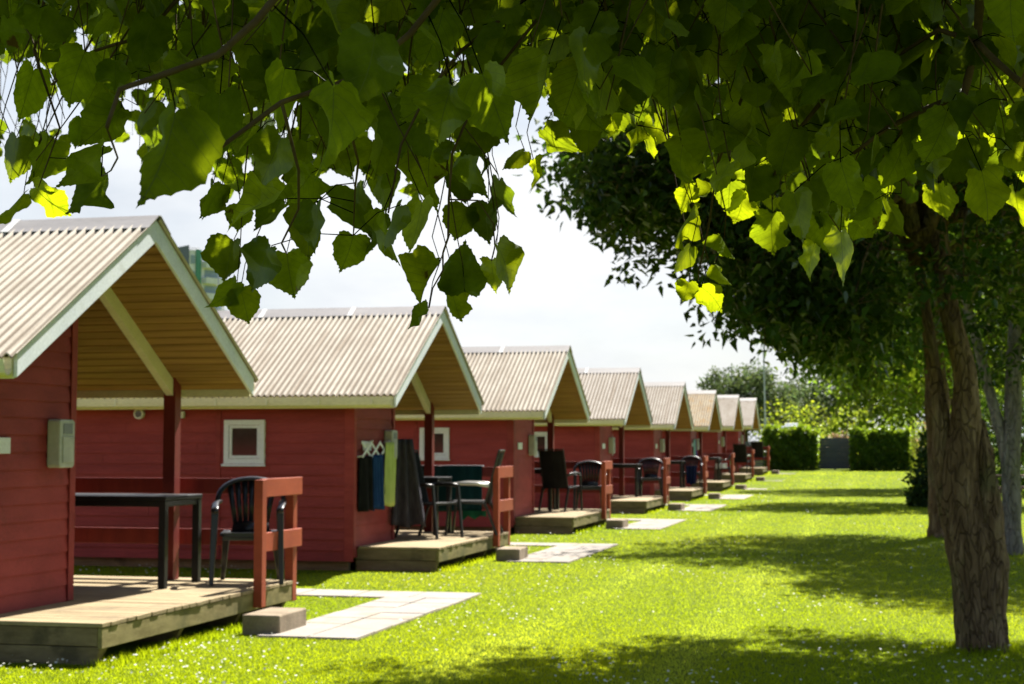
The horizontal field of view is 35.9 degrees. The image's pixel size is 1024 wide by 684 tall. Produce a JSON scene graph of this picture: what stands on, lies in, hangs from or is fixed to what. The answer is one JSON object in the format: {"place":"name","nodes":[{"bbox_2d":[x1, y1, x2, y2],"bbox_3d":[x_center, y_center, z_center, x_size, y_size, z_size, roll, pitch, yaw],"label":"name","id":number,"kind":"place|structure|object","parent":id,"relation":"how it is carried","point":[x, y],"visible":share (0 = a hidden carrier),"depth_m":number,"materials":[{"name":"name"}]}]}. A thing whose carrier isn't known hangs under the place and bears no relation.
{"place":"outdoors","nodes":[
{"label":"outdoors","id":0,"kind":"place"},
{"bbox_2d":[257,588,480,639],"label":"path","id":1,"kind":"structure","parent":0,"point":[387,609],"depth_m":13.25,"materials":[{"name":"concrete"}]},
{"bbox_2d":[390,439,425,528],"bbox_3d":[-1.260,1.725,19.232,0.486,1.087,0.145,2,-4,-22],"label":"towel","id":2,"kind":"object","parent":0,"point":[407,510],"visible":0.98,"depth_m":19.20,"materials":[{"name":"grey fabric"}]},
{"bbox_2d":[0,1,1022,444],"label":"sky","id":3,"kind":"structure","parent":0,"point":[558,295],"materials":[{"name":"white"}]},
{"bbox_2d":[0,448,1023,683],"bbox_3d":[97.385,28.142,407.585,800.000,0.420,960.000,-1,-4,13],"label":"lawn","id":4,"kind":"structure","parent":0,"point":[122,648],"depth_m":14.66,"materials":[{"name":"green plant"}]},
{"bbox_2d":[0,215,301,665],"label":"holiday cabin","id":5,"kind":"object","parent":4,"relation":"on","point":[103,307],"visible":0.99,"depth_m":11.68,"materials":[{"name":"red paint"}]},
{"bbox_2d":[75,493,202,588],"bbox_3d":[-3.393,1.636,13.114,1.450,0.735,0.700,-1,-4,13],"label":"porch table","id":6,"kind":"object","parent":5,"relation":"on","point":[163,502],"visible":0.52,"depth_m":12.77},
{"bbox_2d":[209,476,286,584],"bbox_3d":[-2.205,1.575,13.249,0.619,0.884,0.605,0,-4,-5],"label":"plastic chair","id":7,"kind":"object","parent":5,"relation":"on","point":[242,528],"visible":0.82,"depth_m":13.42,"materials":[{"name":"black plastic"}]},
{"bbox_2d":[178,245,227,310],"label":"apartment block","id":8,"kind":"structure","parent":4,"relation":"on","point":[206,275],"depth_m":302.02,"materials":[{"name":"stone"}]},
{"bbox_2d":[191,255,194,263],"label":"window","id":9,"kind":"structure","parent":8,"relation":"in","point":[192,256],"depth_m":300.49,"materials":[{"name":"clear glass"}]},
{"bbox_2d":[204,285,216,293],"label":"window","id":10,"kind":"structure","parent":8,"relation":"in","point":[208,289],"depth_m":303.47,"materials":[{"name":"blue glass"}]},
{"bbox_2d":[204,270,221,278],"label":"window","id":11,"kind":"structure","parent":8,"relation":"in","point":[208,273],"depth_m":303.84,"materials":[{"name":"blue glass"}]},
{"bbox_2d":[242,607,305,634],"bbox_3d":[-1.816,2.162,12.089,0.304,0.200,0.586,-1,-4,13],"label":"concrete step","id":12,"kind":"object","parent":4,"relation":"on","point":[275,620],"visible":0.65,"depth_m":11.84,"materials":[{"name":"grey concrete"}]},
{"bbox_2d":[74,275,512,571],"bbox_3d":[-3.460,0.844,19.976,6.260,3.930,4.038,-1,-4,13],"label":"holiday cabin","id":13,"kind":"object","parent":4,"relation":"on","point":[334,388],"visible":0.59,"depth_m":18.38,"materials":[{"name":"red wood"}]},
{"bbox_2d":[221,420,265,465],"bbox_3d":[-3.086,1.165,18.199,0.540,0.535,0.070,-1,-4,13],"label":"window","id":14,"kind":"structure","parent":13,"relation":"in","point":[242,438],"depth_m":18.20,"materials":[{"name":"white paint"}]},
{"bbox_2d":[357,440,389,457],"bbox_3d":[-1.577,1.264,18.652,0.081,0.204,1.316,-1,-4,13],"label":"clothes rack","id":15,"kind":"object","parent":13,"relation":"attached to","point":[373,446],"visible":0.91,"depth_m":18.34,"materials":[{"name":"white paint"}]},
{"bbox_2d":[358,456,373,511],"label":"trousers","id":16,"kind":"object","parent":15,"relation":"hanging from","point":[365,493],"visible":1,"depth_m":18.04,"materials":[{"name":"black fabric"}]},
{"bbox_2d":[371,455,384,510],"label":"jeans","id":17,"kind":"object","parent":15,"relation":"hanging from","point":[378,489],"visible":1,"depth_m":18.48,"materials":[{"name":"blue fabric"}]},
{"bbox_2d":[380,454,385,496],"bbox_3d":[-1.538,1.612,18.749,0.105,0.565,0.275,-1,-4,13],"label":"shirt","id":18,"kind":"object","parent":15,"relation":"hanging from","point":[383,456],"visible":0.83,"depth_m":18.74,"materials":[{"name":"fabric"}]},
{"bbox_2d":[384,442,396,506],"bbox_3d":[-1.455,1.585,18.906,0.119,0.771,0.397,-1,-4,13],"label":"towel","id":19,"kind":"object","parent":15,"relation":"hanging from","point":[389,478],"visible":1,"depth_m":18.79,"materials":[{"name":"fabric"}]},
{"bbox_2d":[395,450,463,538],"bbox_3d":[-1.057,1.899,19.769,0.716,1.095,0.571,-2,-5,33],"label":"armchair","id":20,"kind":"object","parent":13,"relation":"on","point":[424,495],"visible":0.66,"depth_m":19.82,"materials":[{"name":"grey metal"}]},
{"bbox_2d":[424,476,451,534],"bbox_3d":[-1.577,2.139,20.717,1.450,0.735,0.700,-1,-4,13],"label":"porch table","id":21,"kind":"object","parent":13,"relation":"on","point":[428,480],"visible":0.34,"depth_m":20.43,"materials":[{"name":"black plastic"}]},
{"bbox_2d":[422,466,481,511],"bbox_3d":[-0.848,1.982,21.243,0.921,0.633,0.039,-1,-4,13],"label":"blanket","id":22,"kind":"object","parent":13,"relation":"hanging from","point":[463,473],"visible":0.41,"depth_m":21.20,"materials":[{"name":"teal fabric"}]},
{"bbox_2d":[421,465,483,465],"bbox_3d":[-0.847,1.668,21.290,0.950,0.012,0.050,-1,-4,13],"label":"towel hem","id":23,"kind":"object","parent":13,"relation":"on","point":[456,465],"visible":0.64,"depth_m":21.24,"materials":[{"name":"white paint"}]},
{"bbox_2d":[462,511,485,519],"bbox_3d":[-0.506,2.327,21.124,0.331,0.137,0.037,-1,-4,13],"label":"cloth","id":24,"kind":"object","parent":13,"relation":"hanging from","point":[473,514],"visible":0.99,"depth_m":21.13,"materials":[{"name":"green fabric"}]},
{"bbox_2d":[444,450,504,535],"bbox_3d":[-0.473,1.946,20.471,0.716,1.095,0.571,-1,-4,8],"label":"armchair","id":25,"kind":"object","parent":13,"relation":"on","point":[489,485],"visible":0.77,"depth_m":20.23,"materials":[{"name":"black plastic"}]},
{"bbox_2d":[395,345,612,533],"bbox_3d":[-1.643,1.700,27.555,6.260,3.222,4.038,-1,-4,13],"label":"holiday cabin","id":26,"kind":"object","parent":4,"relation":"on","point":[523,389],"visible":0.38,"depth_m":25.92,"materials":[{"name":"red wood"}]},
{"bbox_2d":[419,428,449,460],"bbox_3d":[-1.269,1.668,25.802,0.540,0.535,0.070,-1,-4,13],"label":"window","id":27,"kind":"structure","parent":26,"relation":"in","point":[441,444],"depth_m":25.79,"materials":[{"name":"white paint"}]},
{"bbox_2d":[534,468,558,510],"bbox_3d":[0.074,2.644,28.359,1.450,0.735,0.700,-1,-4,13],"label":"porch table","id":28,"kind":"object","parent":26,"relation":"on","point":[537,470],"visible":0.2,"depth_m":27.94,"materials":[{"name":"black plastic"}]},
{"bbox_2d":[538,449,582,511],"bbox_3d":[0.840,2.433,27.837,0.571,1.095,0.717,-2,-4,28],"label":"armchair","id":29,"kind":"object","parent":26,"relation":"on","point":[553,474],"visible":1,"depth_m":27.62,"materials":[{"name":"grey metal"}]},
{"bbox_2d":[573,460,606,509],"bbox_3d":[1.401,2.578,28.421,0.619,0.884,0.605,0,-4,2],"label":"plastic chair","id":30,"kind":"object","parent":26,"relation":"on","point":[590,471],"visible":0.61,"depth_m":28.63,"materials":[{"name":"black plastic"}]},
{"bbox_2d":[0,0,1023,328],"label":"linden tree","id":31,"kind":"object","parent":4,"relation":"on","point":[840,118],"visible":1,"depth_m":2.13,"materials":[{"name":"green plant"}]},
{"bbox_2d":[496,546,527,560],"bbox_3d":[0.000,2.664,19.692,0.304,0.200,0.586,-1,-4,11],"label":"concrete step","id":32,"kind":"object","parent":4,"relation":"on","point":[506,553],"visible":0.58,"depth_m":19.42,"materials":[{"name":"grey concrete"}]},
{"bbox_2d":[0,479,1023,683],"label":"daisies","id":33,"kind":"object","parent":4,"relation":"on","point":[264,668],"visible":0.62,"depth_m":10.69,"materials":[{"name":"white plant"}]},
{"bbox_2d":[534,368,669,513],"bbox_3d":[0.173,2.203,35.158,6.260,3.222,4.038,-1,-4,13],"label":"holiday cabin","id":34,"kind":"object","parent":4,"relation":"on","point":[616,398],"visible":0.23,"depth_m":33.44,"materials":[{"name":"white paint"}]},
{"bbox_2d":[534,432,546,456],"bbox_3d":[0.547,2.170,33.405,0.540,0.535,0.070,-1,-4,13],"label":"window","id":35,"kind":"structure","parent":34,"relation":"in","point":[541,436],"depth_m":33.39,"materials":[{"name":"white paint"}]},
{"bbox_2d":[613,464,641,496],"bbox_3d":[2.193,3.145,35.941,1.450,0.735,0.700,-1,-4,13],"label":"porch table","id":36,"kind":"object","parent":34,"relation":"on","point":[636,466],"visible":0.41,"depth_m":35.52,"materials":[{"name":"black plastic"}]},
{"bbox_2d":[638,458,662,496],"bbox_3d":[3.156,3.074,35.936,0.619,0.884,0.605,0,-4,7],"label":"plastic chair","id":37,"kind":"object","parent":34,"relation":"on","point":[651,473],"visible":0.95,"depth_m":36.13,"materials":[{"name":"black plastic"}]},
{"bbox_2d":[606,519,627,528],"bbox_3d":[1.817,3.167,27.295,0.304,0.200,0.586,-1,-4,13],"label":"concrete step","id":38,"kind":"object","parent":4,"relation":"on","point":[616,523],"visible":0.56,"depth_m":27.03,"materials":[{"name":"grey concrete"}]},
{"bbox_2d":[612,382,707,500],"bbox_3d":[1.989,2.705,42.761,6.260,3.222,4.038,-1,-4,13],"label":"holiday cabin","id":39,"kind":"object","parent":4,"relation":"on","point":[669,405],"visible":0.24,"depth_m":41.00,"materials":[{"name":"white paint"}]},
{"bbox_2d":[670,461,684,487],"bbox_3d":[4.010,3.647,43.544,1.450,0.735,0.700,-1,-4,13],"label":"porch table","id":40,"kind":"object","parent":39,"relation":"on","point":[678,462],"visible":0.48,"depth_m":43.11,"materials":[{"name":"black plastic"}]},
{"bbox_2d":[681,456,702,487],"bbox_3d":[4.952,3.577,43.543,0.619,0.883,0.605,0,-4,7],"label":"plastic chair","id":41,"kind":"object","parent":39,"relation":"on","point":[695,464],"visible":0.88,"depth_m":43.76,"materials":[{"name":"black plastic"}]},
{"bbox_2d":[686,466,696,484],"bbox_3d":[4.906,3.644,43.204,0.310,0.515,0.106,0,-4,5],"label":"jacket","id":42,"kind":"object","parent":41,"relation":"on","point":[691,472],"visible":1,"depth_m":43.19,"materials":[{"name":"fabric"}]},
{"bbox_2d":[668,503,684,510],"bbox_3d":[3.633,3.670,34.898,0.304,0.200,0.586,-1,-4,14],"label":"concrete step","id":43,"kind":"object","parent":4,"relation":"on","point":[675,506],"visible":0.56,"depth_m":34.63,"materials":[{"name":"grey concrete"}]},
{"bbox_2d":[662,390,734,491],"bbox_3d":[3.805,3.164,50.367,6.260,3.222,4.038,-1,-4,13],"label":"holiday cabin","id":44,"kind":"object","parent":4,"relation":"on","point":[705,410],"visible":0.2,"depth_m":48.79,"materials":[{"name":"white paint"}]},
{"bbox_2d":[693,440,695,455],"bbox_3d":[5.666,3.312,49.026,0.055,0.563,0.505,-1,-4,13],"label":"towel","id":45,"kind":"object","parent":44,"relation":"hanging from","point":[694,448],"visible":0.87,"depth_m":48.93,"materials":[{"name":"fabric"}]},
{"bbox_2d":[708,457,720,479],"bbox_3d":[6.021,4.104,51.104,1.450,0.735,0.700,-1,-4,13],"label":"porch table","id":46,"kind":"object","parent":44,"relation":"on","point":[718,469],"visible":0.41,"depth_m":50.66,"materials":[{"name":"black plastic"}]},
{"bbox_2d":[714,454,731,479],"bbox_3d":[6.831,4.021,50.916,0.605,0.884,0.619,-1,-4,13],"label":"plastic chair","id":47,"kind":"object","parent":44,"relation":"on","point":[728,468],"visible":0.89,"depth_m":50.68,"materials":[{"name":"black plastic"}]},
{"bbox_2d":[715,463,726,468],"bbox_3d":[6.709,3.981,50.637,0.367,0.168,0.104,-1,-4,13],"label":"cloth","id":48,"kind":"object","parent":47,"relation":"on","point":[722,465],"visible":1,"depth_m":50.63,"materials":[{"name":"white fabric"}]},
{"bbox_2d":[708,493,720,498],"bbox_3d":[5.449,4.172,42.501,0.304,0.200,0.586,-1,-4,11],"label":"concrete step","id":49,"kind":"object","parent":4,"relation":"on","point":[714,495],"visible":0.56,"depth_m":42.23,"materials":[{"name":"grey concrete"}]},
{"bbox_2d":[696,363,753,397],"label":"tree","id":50,"kind":"object","parent":4,"relation":"on","point":[720,388],"visible":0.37,"depth_m":148.80,"materials":[{"name":"green plant"}]},
{"bbox_2d":[697,395,754,482],"bbox_3d":[5.622,3.566,57.977,6.260,3.222,4.038,-1,-4,13],"label":"holiday cabin","id":51,"kind":"object","parent":4,"relation":"on","point":[730,414],"visible":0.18,"depth_m":56.45,"materials":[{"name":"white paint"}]},
{"bbox_2d":[733,444,750,472],"bbox_3d":[8.476,4.303,58.323,0.571,1.095,0.716,-1,-4,19],"label":"armchair","id":52,"kind":"object","parent":51,"relation":"on","point":[740,451],"visible":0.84,"depth_m":58.08,"materials":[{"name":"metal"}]},
{"bbox_2d":[722,398,769,474],"bbox_3d":[7.438,3.947,65.588,6.260,3.222,4.038,-1,-4,13],"label":"holiday cabin","id":53,"kind":"object","parent":4,"relation":"on","point":[750,413],"visible":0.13,"depth_m":64.18,"materials":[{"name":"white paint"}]},
{"bbox_2d":[751,441,766,466],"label":"armchair","id":54,"kind":"object","parent":53,"relation":"on","point":[757,446],"visible":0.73,"depth_m":65.69,"materials":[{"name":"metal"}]},
{"bbox_2d":[725,358,775,441],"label":"tree","id":55,"kind":"object","parent":4,"relation":"on","point":[745,368],"visible":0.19,"depth_m":150.43,"materials":[{"name":"green plant"}]},
{"bbox_2d":[745,442,763,466],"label":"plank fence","id":56,"kind":"object","parent":4,"relation":"on","point":[758,463],"depth_m":73.36,"materials":[{"name":"grey wood"}]},
{"bbox_2d":[730,364,796,440],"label":"tree","id":57,"kind":"object","parent":4,"relation":"on","point":[752,382],"visible":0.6,"depth_m":145.90,"materials":[{"name":"green plant"}]},
{"bbox_2d":[762,337,766,426],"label":"lamp post","id":58,"kind":"object","parent":4,"relation":"on","point":[765,421],"visible":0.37,"depth_m":94.03,"materials":[{"name":"metal"}]},
{"bbox_2d":[514,10,1023,652],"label":"maple tree","id":59,"kind":"object","parent":4,"relation":"on","point":[778,300],"visible":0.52,"depth_m":10.59,"materials":[{"name":"green plant"}]},
{"bbox_2d":[781,423,799,445],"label":"caravan","id":60,"kind":"object","parent":4,"relation":"on","point":[788,425],"visible":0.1,"depth_m":82.39,"materials":[{"name":"white plastic"}]},
{"bbox_2d":[761,423,821,469],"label":"clipped hedge","id":61,"kind":"object","parent":4,"relation":"on","point":[787,451],"visible":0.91,"depth_m":70.36,"materials":[{"name":"green plant"}]},
{"bbox_2d":[753,398,833,440],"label":"garden shrub","id":62,"kind":"object","parent":4,"relation":"on","point":[811,414],"visible":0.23,"depth_m":94.40,"materials":[{"name":"green plant"}]},
{"bbox_2d":[768,376,829,436],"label":"tree","id":63,"kind":"object","parent":4,"relation":"on","point":[797,382],"visible":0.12,"depth_m":147.08,"materials":[{"name":"green plant"}]},
{"bbox_2d":[778,364,880,437],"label":"tree","id":64,"kind":"object","parent":4,"relation":"on","point":[821,398],"visible":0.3,"depth_m":109.14,"materials":[{"name":"green plant"}]},
{"bbox_2d":[819,437,849,469],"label":"plank fence","id":65,"kind":"object","parent":4,"relation":"on","point":[834,445],"visible":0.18,"depth_m":70.99,"materials":[{"name":"grey wood"}]},
{"bbox_2d":[820,429,848,453],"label":"garden shrub","id":66,"kind":"object","parent":4,"relation":"on","point":[837,435],"visible":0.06,"depth_m":74.17,"materials":[{"name":"orange plant"}]},
{"bbox_2d":[818,398,875,437],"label":"garden shrub","id":67,"kind":"object","parent":4,"relation":"on","point":[831,425],"visible":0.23,"depth_m":89.77,"materials":[{"name":"green plant"}]},
{"bbox_2d":[714,231,1023,537],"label":"maple tree","id":68,"kind":"object","parent":4,"relation":"on","point":[934,529],"visible":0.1,"depth_m":24.60,"materials":[{"name":"green plant"}]},
{"bbox_2d":[848,424,911,470],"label":"clipped hedge","id":69,"kind":"object","parent":4,"relation":"on","point":[869,449],"visible":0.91,"depth_m":69.47,"materials":[{"name":"green plant"}]},
{"bbox_2d":[851,397,918,463],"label":"garden shrub","id":70,"kind":"object","parent":4,"relation":"on","point":[894,418],"visible":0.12,"depth_m":85.20,"materials":[{"name":"green plant"}]},
{"bbox_2d":[870,397,925,451],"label":"tree","id":71,"kind":"object","parent":4,"relation":"on","point":[920,416],"visible":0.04,"depth_m":111.53,"materials":[{"name":"green plant"}]},
{"bbox_2d":[784,275,1023,421],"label":"maple tree","id":72,"kind":"object","parent":4,"relation":"on","point":[998,393],"visible":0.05,"depth_m":39.53,"materials":[{"name":"green plant"}]},
{"bbox_2d":[900,426,927,507],"bbox_3d":[9.976,2.981,37.135,1.682,2.047,1.581,-1,-4,13],"label":"dark shrub","id":73,"kind":"object","parent":4,"relation":"on","point":[917,495],"visible":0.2,"depth_m":36.96,"materials":[{"name":"green plant"}]},
{"bbox_2d":[906,419,925,469],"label":"lilac shrub","id":74,"kind":"object","parent":4,"relation":"on","point":[912,448],"visible":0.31,"depth_m":68.99,"materials":[{"name":"green plant"}]},
{"bbox_2d":[814,333,1023,402],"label":"maple tree","id":75,"kind":"object","parent":4,"relation":"on","point":[923,388],"visible":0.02,"depth_m":50.76,"materials":[{"name":"green plant"}]},
{"bbox_2d":[913,418,926,465],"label":"garden shrub","id":76,"kind":"object","parent":4,"relation":"on","point":[920,438],"visible":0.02,"depth_m":77.04,"materials":[{"name":"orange plant"}]},
{"bbox_2d":[887,204,1023,554],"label":"maple tree","id":77,"kind":"object","parent":4,"relation":"on","point":[1007,430],"visible":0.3,"depth_m":20.61,"materials":[{"name":"green plant"}]},
{"bbox_2d":[979,366,1023,495],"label":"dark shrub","id":78,"kind":"object","parent":4,"relation":"on","point":[992,436],"visible":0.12,"depth_m":44.23,"materials":[{"name":"green plant"}]},
{"bbox_2d":[979,389,1023,482],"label":"dark shrub","id":79,"kind":"object","parent":4,"relation":"on","point":[998,464],"visible":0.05,"depth_m":54.28,"materials":[{"name":"green plant"}]},
{"bbox_2d":[980,388,1023,442],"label":"tree","id":80,"kind":"object","parent":4,"relation":"on","point":[999,404],"visible":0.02,"depth_m":112.28,"materials":[{"name":"green plant"}]},
{"bbox_2d":[996,474,1023,492],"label":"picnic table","id":81,"kind":"object","parent":4,"relation":"on","point":[1000,487],"visible":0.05,"depth_m":36.83,"materials":[{"name":"brown wood"}]},
{"bbox_2d":[507,542,617,562],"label":"path","id":82,"kind":"structure","parent":0,"point":[563,552],"depth_m":20.98,"materials":[{"name":"concrete"}]},
{"bbox_2d":[607,518,685,529],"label":"path","id":83,"kind":"structure","parent":0,"point":[656,524],"depth_m":28.61,"materials":[{"name":"concrete"}]},
{"bbox_2d":[666,504,725,510],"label":"path","id":84,"kind":"structure","parent":0,"point":[700,507],"depth_m":36.13,"materials":[{"name":"concrete"}]},
{"bbox_2d":[720,495,752,498],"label":"path","id":85,"kind":"structure","parent":0,"point":[734,496],"depth_m":43.92,"materials":[{"name":"concrete"}]},
{"bbox_2d":[741,488,765,489],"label":"path","id":86,"kind":"structure","parent":0,"point":[752,489],"depth_m":49.63,"materials":[{"name":"concrete"}]},
{"bbox_2d":[735,485,746,489],"bbox_3d":[7.265,4.631,50.106,0.304,0.200,0.586,-1,-4,16],"label":"concrete step","id":87,"kind":"object","parent":86,"relation":"on","point":[738,487],"visible":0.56,"depth_m":49.83,"materials":[{"name":"grey concrete"}]},
{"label":"path","id":88,"kind":"structure","parent":0,"visible":0},
{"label":"path","id":89,"kind":"structure","parent":88,"relation":"on","visible":0},
{"bbox_2d":[756,477,764,480],"bbox_3d":[9.082,5.033,57.716,0.304,0.200,0.586,-1,-4,11],"label":"concrete step","id":90,"kind":"object","parent":89,"relation":"on","point":[760,478],"visible":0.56,"depth_m":57.44,"materials":[{"name":"grey concrete"}]},
{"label":"path","id":91,"kind":"structure","parent":0,"visible":0},
{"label":"path","id":92,"kind":"structure","parent":91,"relation":"on","visible":0},
{"bbox_2d":[771,470,779,473],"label":"concrete step","id":93,"kind":"object","parent":92,"relation":"on","point":[775,471],"visible":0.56,"depth_m":65.07,"materials":[{"name":"grey concrete"}]}
]}

